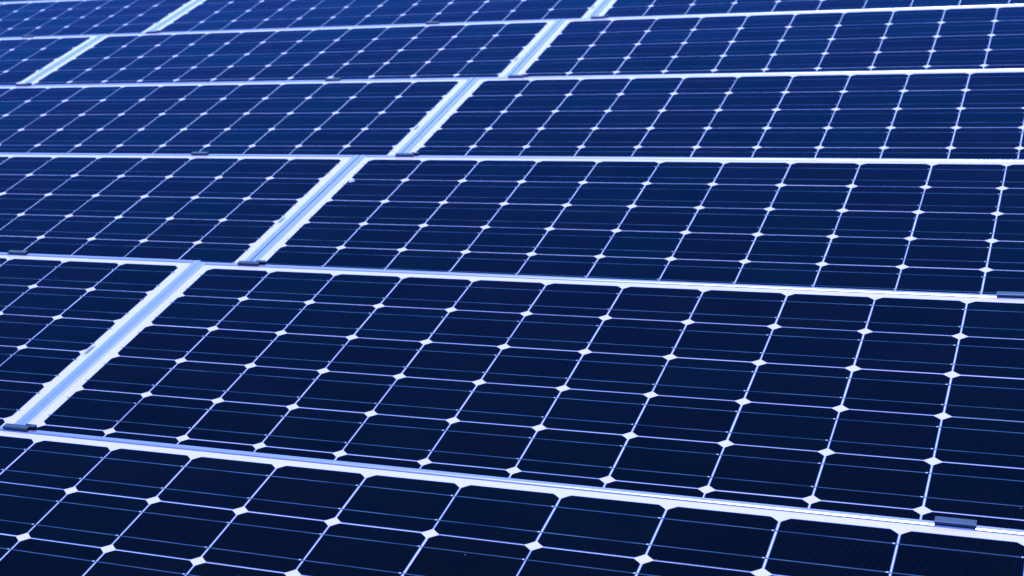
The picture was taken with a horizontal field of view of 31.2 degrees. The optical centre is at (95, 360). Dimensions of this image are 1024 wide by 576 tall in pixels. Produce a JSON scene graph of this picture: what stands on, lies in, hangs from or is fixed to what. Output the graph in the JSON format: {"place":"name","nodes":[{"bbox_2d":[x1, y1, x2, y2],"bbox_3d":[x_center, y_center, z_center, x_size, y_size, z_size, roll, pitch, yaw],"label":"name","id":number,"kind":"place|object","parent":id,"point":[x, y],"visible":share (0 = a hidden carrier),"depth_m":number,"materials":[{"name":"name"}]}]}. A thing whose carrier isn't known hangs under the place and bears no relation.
{"place":"outdoors","nodes":[
{"label":"outdoors","id":0,"kind":"place"},
{"bbox_2d":[0,0,36,1],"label":"solar panel","id":1,"kind":"object","parent":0,"point":[15,0],"visible":0.01,"depth_m":7.62,"materials":[{"name":"glass"}]},
{"bbox_2d":[0,34,102,85],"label":"solar panel","id":2,"kind":"object","parent":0,"point":[25,58],"visible":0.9,"depth_m":6.00,"materials":[{"name":"glass"}]},
{"bbox_2d":[0,0,197,37],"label":"solar panel","id":3,"kind":"object","parent":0,"point":[56,17],"visible":0.66,"depth_m":6.73,"materials":[{"name":"glass"}]},
{"bbox_2d":[0,250,200,426],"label":"solar panel","id":4,"kind":"object","parent":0,"point":[64,319],"visible":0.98,"depth_m":3.19,"materials":[{"name":"glass"}]},
{"bbox_2d":[0,152,359,262],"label":"solar panel","id":5,"kind":"object","parent":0,"point":[217,208],"visible":0.81,"depth_m":3.91,"materials":[{"name":"glass"}]},
{"bbox_2d":[0,77,474,154],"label":"solar panel","id":6,"kind":"object","parent":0,"point":[332,116],"visible":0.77,"depth_m":4.69,"materials":[{"name":"glass"}]},
{"bbox_2d":[27,19,560,84],"bbox_3d":[0.544,-0.858,5.411,1.598,0.137,0.826,4,28,29],"label":"solar panel","id":7,"kind":"object","parent":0,"point":[436,49],"visible":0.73,"depth_m":5.43,"materials":[{"name":"glass"}]},
{"bbox_2d":[152,0,606,31],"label":"solar panel","id":8,"kind":"object","parent":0,"point":[206,15],"visible":0.48,"depth_m":6.11,"materials":[{"name":"glass"}]},
{"bbox_2d":[0,423,1023,575],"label":"solar panel","id":9,"kind":"object","parent":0,"point":[77,505],"visible":1,"depth_m":2.16,"materials":[{"name":"glass"}]},
{"bbox_2d":[21,260,1023,529],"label":"solar panel","id":10,"kind":"object","parent":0,"point":[891,404],"visible":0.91,"depth_m":2.62,"materials":[{"name":"glass"}]},
{"bbox_2d":[252,152,1023,294],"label":"solar panel","id":11,"kind":"object","parent":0,"point":[936,225],"visible":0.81,"depth_m":3.34,"materials":[{"name":"glass"}]},
{"bbox_2d":[403,68,1023,158],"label":"solar panel","id":12,"kind":"object","parent":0,"point":[946,114],"visible":0.73,"depth_m":4.04,"materials":[{"name":"glass"}]},
{"bbox_2d":[511,4,1023,76],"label":"solar panel","id":13,"kind":"object","parent":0,"point":[950,37],"visible":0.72,"depth_m":4.74,"materials":[{"name":"glass"}]},
{"bbox_2d":[594,0,1023,16],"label":"solar panel","id":14,"kind":"object","parent":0,"point":[621,8],"visible":0.23,"depth_m":5.39,"materials":[{"name":"glass"}]}
]}

